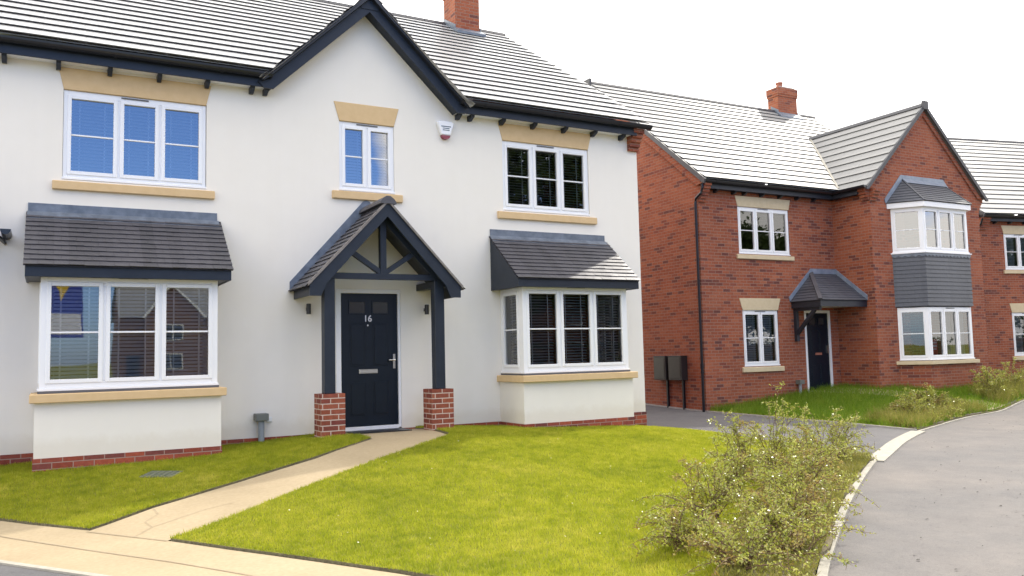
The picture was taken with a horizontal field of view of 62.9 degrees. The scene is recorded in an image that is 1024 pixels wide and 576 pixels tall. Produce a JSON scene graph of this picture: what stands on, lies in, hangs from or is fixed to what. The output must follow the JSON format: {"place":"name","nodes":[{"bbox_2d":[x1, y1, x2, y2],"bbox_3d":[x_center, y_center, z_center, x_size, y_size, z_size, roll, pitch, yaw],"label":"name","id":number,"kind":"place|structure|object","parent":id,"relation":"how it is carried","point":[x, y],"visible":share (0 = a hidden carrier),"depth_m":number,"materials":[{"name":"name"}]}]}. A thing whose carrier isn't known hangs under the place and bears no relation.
{"place":"outdoors","nodes":[
{"label":"outdoors","id":0,"kind":"place"},
{"bbox_2d":[0,565,69,575],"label":"carriageway","id":1,"kind":"structure","parent":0,"point":[8,571],"depth_m":6.50,"materials":[{"name":"grey asphalt"}]},
{"bbox_2d":[0,433,370,530],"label":"lawn","id":2,"kind":"structure","parent":0,"point":[160,503],"depth_m":9.05,"materials":[{"name":"plant"}]},
{"bbox_2d":[139,471,182,477],"bbox_3d":[-4.075,2.175,9.735,0.400,0.068,0.280,-2,-5,8],"label":"drain cover","id":3,"kind":"object","parent":2,"relation":"on","point":[151,474],"visible":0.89,"depth_m":9.72,"materials":[{"name":"grey metal"}]},
{"bbox_2d":[0,521,408,575],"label":"footpath","id":4,"kind":"structure","parent":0,"point":[76,558],"depth_m":6.81,"materials":[{"name":"beige concrete"}]},
{"bbox_2d":[2,503,254,575],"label":"footpath joints","id":5,"kind":"object","parent":4,"relation":"on","point":[140,537],"visible":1,"depth_m":7.30,"materials":[{"name":"brown concrete"}]},
{"bbox_2d":[90,429,445,540],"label":"garden path","id":6,"kind":"structure","parent":0,"point":[243,495],"depth_m":8.90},
{"bbox_2d":[345,428,411,433],"bbox_3d":[-1.969,2.113,12.380,0.880,0.015,0.430,1,-5,-29],"label":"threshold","id":7,"kind":"object","parent":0,"point":[379,430],"depth_m":12.32,"materials":[{"name":"grey"}]},
{"bbox_2d":[2,402,1023,575],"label":"road","id":8,"kind":"structure","parent":0,"point":[964,512],"depth_m":8.16,"materials":[{"name":"grey asphalt"}]},
{"bbox_2d":[0,560,109,575],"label":"path edging","id":9,"kind":"object","parent":8,"relation":"on","point":[44,568],"visible":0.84,"depth_m":6.56,"materials":[{"name":"concrete"}]},
{"bbox_2d":[817,459,876,575],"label":"edging kerb","id":10,"kind":"structure","parent":8,"relation":"on","point":[824,566],"depth_m":7.60,"materials":[{"name":"concrete"}]},
{"bbox_2d":[871,431,925,461],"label":"dropped kerb","id":11,"kind":"structure","parent":8,"relation":"on","point":[886,451],"depth_m":12.85,"materials":[{"name":"concrete"}]},
{"bbox_2d":[916,423,1023,575],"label":"road grit","id":12,"kind":"object","parent":8,"relation":"on","point":[980,479],"visible":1,"depth_m":8.21,"materials":[{"name":"grey gravel"}]},
{"bbox_2d":[917,400,1023,430],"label":"edging","id":13,"kind":"object","parent":8,"relation":"on","point":[931,427],"visible":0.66,"depth_m":17.75,"materials":[{"name":"concrete"}]},
{"bbox_2d":[169,424,866,575],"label":"lawn","id":14,"kind":"structure","parent":0,"point":[330,561],"depth_m":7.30,"materials":[{"name":"plant"}]},
{"bbox_2d":[628,493,733,564],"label":"shrub","id":15,"kind":"object","parent":14,"relation":"on","point":[669,525],"visible":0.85,"depth_m":6.41,"materials":[{"name":"green plant"}]},
{"bbox_2d":[637,454,765,520],"bbox_3d":[1.662,1.767,7.382,1.328,0.587,0.853,1,-5,-29],"label":"shrub","id":16,"kind":"object","parent":14,"relation":"on","point":[716,489],"visible":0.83,"depth_m":7.40,"materials":[{"name":"green plant"}]},
{"bbox_2d":[679,430,772,498],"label":"shrub","id":17,"kind":"object","parent":14,"relation":"on","point":[735,472],"visible":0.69,"depth_m":8.31,"materials":[{"name":"green plant"}]},
{"bbox_2d":[702,410,782,481],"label":"shrub","id":18,"kind":"object","parent":14,"relation":"on","point":[734,428],"visible":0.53,"depth_m":9.45,"materials":[{"name":"green plant"}]},
{"bbox_2d":[329,0,1023,184],"label":"sky","id":19,"kind":"structure","parent":0,"point":[848,62],"materials":[{"name":"white"}]},
{"bbox_2d":[645,405,909,454],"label":"driveway","id":20,"kind":"structure","parent":0,"point":[686,419],"depth_m":16.80,"materials":[{"name":"grey asphalt"}]},
{"bbox_2d":[719,455,873,575],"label":"planting bed","id":21,"kind":"object","parent":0,"point":[829,541],"visible":0.12,"depth_m":6.41,"materials":[{"name":"soil"}]},
{"bbox_2d":[673,508,813,575],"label":"shrub","id":22,"kind":"object","parent":21,"relation":"on","point":[730,551],"visible":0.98,"depth_m":5.83,"materials":[{"name":"green plant"}]},
{"bbox_2d":[709,468,837,557],"bbox_3d":[1.960,1.756,6.567,0.853,0.651,1.134,8,-10,-64],"label":"shrub","id":23,"kind":"object","parent":21,"relation":"on","point":[776,515],"visible":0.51,"depth_m":6.56,"materials":[{"name":"green plant"}]},
{"bbox_2d":[727,381,821,468],"bbox_3d":[3.221,1.720,10.322,1.031,1.139,1.239,-1,-4,1],"label":"shrub","id":24,"kind":"object","parent":21,"relation":"on","point":[777,444],"visible":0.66,"depth_m":10.29,"materials":[{"name":"green plant"}]},
{"bbox_2d":[718,458,858,531],"bbox_3d":[2.339,1.797,7.128,1.232,0.706,1.000,1,-5,-29],"label":"shrub","id":25,"kind":"object","parent":21,"relation":"on","point":[808,489],"visible":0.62,"depth_m":7.01,"materials":[{"name":"green plant"}]},
{"bbox_2d":[710,448,871,575],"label":"bed weeds","id":26,"kind":"object","parent":21,"relation":"on","point":[857,465],"visible":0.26,"depth_m":6.59,"materials":[{"name":"green plant"}]},
{"bbox_2d":[723,487,875,568],"bbox_3d":[2.051,1.794,6.212,1.082,0.520,1.199,-4,-5,30],"label":"shrub","id":27,"kind":"object","parent":21,"relation":"on","point":[786,542],"visible":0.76,"depth_m":6.23,"materials":[{"name":"green plant"}]},
{"bbox_2d":[741,423,866,490],"bbox_3d":[2.979,1.816,8.884,1.334,0.740,1.124,-3,-5,16],"label":"shrub","id":28,"kind":"object","parent":21,"relation":"on","point":[777,468],"visible":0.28,"depth_m":8.84,"materials":[{"name":"green plant"}]},
{"bbox_2d":[748,447,862,514],"bbox_3d":[2.613,1.823,7.632,1.040,0.689,0.805,-5,-6,42],"label":"shrub","id":29,"kind":"object","parent":21,"relation":"on","point":[800,478],"visible":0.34,"depth_m":7.68,"materials":[{"name":"green plant"}]},
{"bbox_2d":[755,405,859,473],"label":"shrub","id":30,"kind":"object","parent":21,"relation":"on","point":[789,439],"visible":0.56,"depth_m":9.56,"materials":[{"name":"green plant"}]},
{"bbox_2d":[737,439,880,515],"bbox_3d":[2.799,1.812,8.056,1.321,0.763,0.939,-3,-5,18],"label":"shrub","id":31,"kind":"object","parent":21,"relation":"on","point":[793,452],"visible":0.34,"depth_m":7.89,"materials":[{"name":"green plant"}]},
{"bbox_2d":[772,402,872,465],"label":"shrub","id":32,"kind":"object","parent":21,"relation":"on","point":[816,425],"visible":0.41,"depth_m":10.36,"materials":[{"name":"green plant"}]},
{"bbox_2d":[814,406,879,460],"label":"shrub","id":33,"kind":"object","parent":21,"relation":"on","point":[843,437],"visible":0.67,"depth_m":11.06,"materials":[{"name":"green plant"}]},
{"bbox_2d":[709,380,1023,429],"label":"lawn","id":34,"kind":"structure","parent":0,"point":[993,410],"depth_m":19.00,"materials":[{"name":"plant"}]},
{"bbox_2d":[824,387,1002,408],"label":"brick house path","id":35,"kind":"structure","parent":0,"point":[907,393],"depth_m":20.68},
{"bbox_2d":[868,411,987,428],"bbox_3d":[8.685,2.695,17.572,1.168,0.171,5.158,-5,-6,42],"label":"stony bed","id":36,"kind":"object","parent":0,"point":[954,418],"visible":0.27,"depth_m":16.54,"materials":[{"name":"soil"}]},
{"bbox_2d":[885,389,952,419],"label":"shrub","id":37,"kind":"object","parent":36,"relation":"on","point":[904,404],"visible":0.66,"depth_m":16.82,"materials":[{"name":"green plant"}]},
{"bbox_2d":[863,396,988,426],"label":"verge weeds","id":38,"kind":"object","parent":36,"relation":"on","point":[899,416],"visible":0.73,"depth_m":16.55,"materials":[{"name":"green plant"}]},
{"bbox_2d":[895,382,963,416],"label":"shrub","id":39,"kind":"object","parent":36,"relation":"on","point":[929,390],"visible":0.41,"depth_m":17.57,"materials":[{"name":"green plant"}]},
{"bbox_2d":[917,386,966,411],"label":"shrub","id":40,"kind":"object","parent":36,"relation":"on","point":[942,399],"visible":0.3,"depth_m":18.48,"materials":[{"name":"green plant"}]},
{"bbox_2d":[948,137,1023,378],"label":"brick house","id":41,"kind":"structure","parent":0,"point":[995,168],"depth_m":27.30,"materials":[{"name":"red brick"}]},
{"bbox_2d":[1001,225,1023,273],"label":"window","id":42,"kind":"structure","parent":41,"relation":"in","point":[1017,232],"depth_m":27.43,"materials":[{"name":"white plastic"}]},
{"bbox_2d":[1009,303,1023,359],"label":"window","id":43,"kind":"structure","parent":41,"relation":"in","point":[1017,309],"depth_m":27.22,"materials":[{"name":"white plastic"}]},
{"bbox_3d":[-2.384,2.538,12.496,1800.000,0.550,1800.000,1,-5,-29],"label":"ground","id":44,"kind":"structure","parent":0,"visible":0},
{"bbox_2d":[0,0,652,471],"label":"white house","id":45,"kind":"structure","parent":44,"relation":"on","point":[226,222],"depth_m":12.47,"materials":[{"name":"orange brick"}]},
{"bbox_2d":[0,229,12,244],"bbox_3d":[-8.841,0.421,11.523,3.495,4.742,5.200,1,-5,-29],"label":"wall lamp","id":46,"kind":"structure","parent":45,"relation":"attached to","point":[6,234],"depth_m":10.25,"materials":[{"name":"metal"}]},
{"bbox_2d":[23,202,233,471],"bbox_3d":[-4.891,0.861,10.712,2.380,3.955,0.995,1,-5,-29],"label":"bay window","id":47,"kind":"structure","parent":45,"relation":"in","point":[103,420],"depth_m":10.53,"materials":[{"name":"paint"}]},
{"bbox_2d":[52,67,214,199],"bbox_3d":[-5.137,-2.074,11.465,2.010,1.634,0.240,1,-5,-29],"label":"window","id":48,"kind":"structure","parent":45,"relation":"in","point":[119,92],"depth_m":11.43,"materials":[{"name":"white plastic"}]},
{"bbox_2d":[332,101,402,202],"bbox_3d":[-2.278,-2.094,13.049,1.126,1.508,0.240,1,-5,-29],"label":"window","id":49,"kind":"structure","parent":45,"relation":"in","point":[354,118],"depth_m":13.03,"materials":[{"name":"white plastic"}]},
{"bbox_2d":[336,289,401,430],"bbox_3d":[-2.185,1.086,12.767,1.024,2.136,0.130,1,-5,-29],"label":"front door","id":50,"kind":"structure","parent":45,"relation":"in","point":[368,343],"depth_m":12.77,"materials":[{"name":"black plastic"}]},
{"bbox_2d":[497,123,596,224],"bbox_3d":[0.577,-1.959,14.617,1.992,1.639,0.240,1,-5,-29],"label":"window","id":51,"kind":"structure","parent":45,"relation":"in","point":[519,138],"depth_m":14.57,"materials":[{"name":"white plastic"}]},
{"bbox_2d":[489,229,640,427],"bbox_3d":[0.931,0.975,13.923,2.380,3.955,0.995,1,-5,-29],"label":"bay window","id":52,"kind":"structure","parent":45,"relation":"in","point":[523,264],"depth_m":13.73,"materials":[{"name":"plastic"}]},
{"bbox_2d":[645,403,916,430],"bbox_3d":[3.864,3.094,21.463,0.150,0.326,14.300,1,-5,-29],"label":"driveway edging","id":53,"kind":"object","parent":44,"relation":"on","point":[900,428],"visible":0.27,"depth_m":18.13,"materials":[{"name":"grey concrete"}]},
{"bbox_2d":[583,78,989,411],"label":"brick house","id":54,"kind":"structure","parent":44,"relation":"on","point":[852,253],"depth_m":21.82,"materials":[{"name":"red brick"}]},
{"bbox_2d":[739,298,784,372],"bbox_3d":[6.247,1.186,21.136,1.395,1.842,0.235,1,-5,-28],"label":"window","id":55,"kind":"structure","parent":54,"relation":"in","point":[759,307],"depth_m":21.12,"materials":[{"name":"white plastic"}]},
{"bbox_2d":[735,195,794,260],"bbox_3d":[6.437,-1.513,21.427,1.953,1.597,0.140,1,-5,-28],"label":"window","id":56,"kind":"structure","parent":54,"relation":"in","point":[745,202],"depth_m":21.41,"materials":[{"name":"white plastic"}]},
{"bbox_2d":[804,310,833,389],"bbox_3d":[8.041,1.665,22.018,0.960,2.150,0.100,1,-5,-28],"label":"front door","id":57,"kind":"structure","parent":54,"relation":"in","point":[818,330],"depth_m":22.03,"materials":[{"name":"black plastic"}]},
{"bbox_2d":[884,175,979,388],"bbox_3d":[11.310,0.109,22.092,3.132,6.270,0.794,1,-5,-28],"label":"bay window","id":58,"kind":"structure","parent":54,"relation":"in","point":[927,280],"depth_m":21.76,"materials":[{"name":"white plastic"}]},
{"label":"far bed","id":59,"kind":"structure","parent":0,"visible":0},
{"bbox_2d":[969,365,1018,394],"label":"shrub","id":60,"kind":"object","parent":59,"relation":"on","point":[990,380],"visible":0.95,"depth_m":20.84,"materials":[{"name":"green plant"}]},
{"bbox_2d":[966,377,1023,404],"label":"verge weeds","id":61,"kind":"object","parent":59,"relation":"on","point":[1020,386],"visible":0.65,"depth_m":20.68,"materials":[{"name":"green plant"}]},
{"bbox_2d":[977,357,1023,386],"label":"shrub","id":62,"kind":"object","parent":59,"relation":"on","point":[1017,377],"visible":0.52,"depth_m":21.76,"materials":[{"name":"green plant"}]}
]}

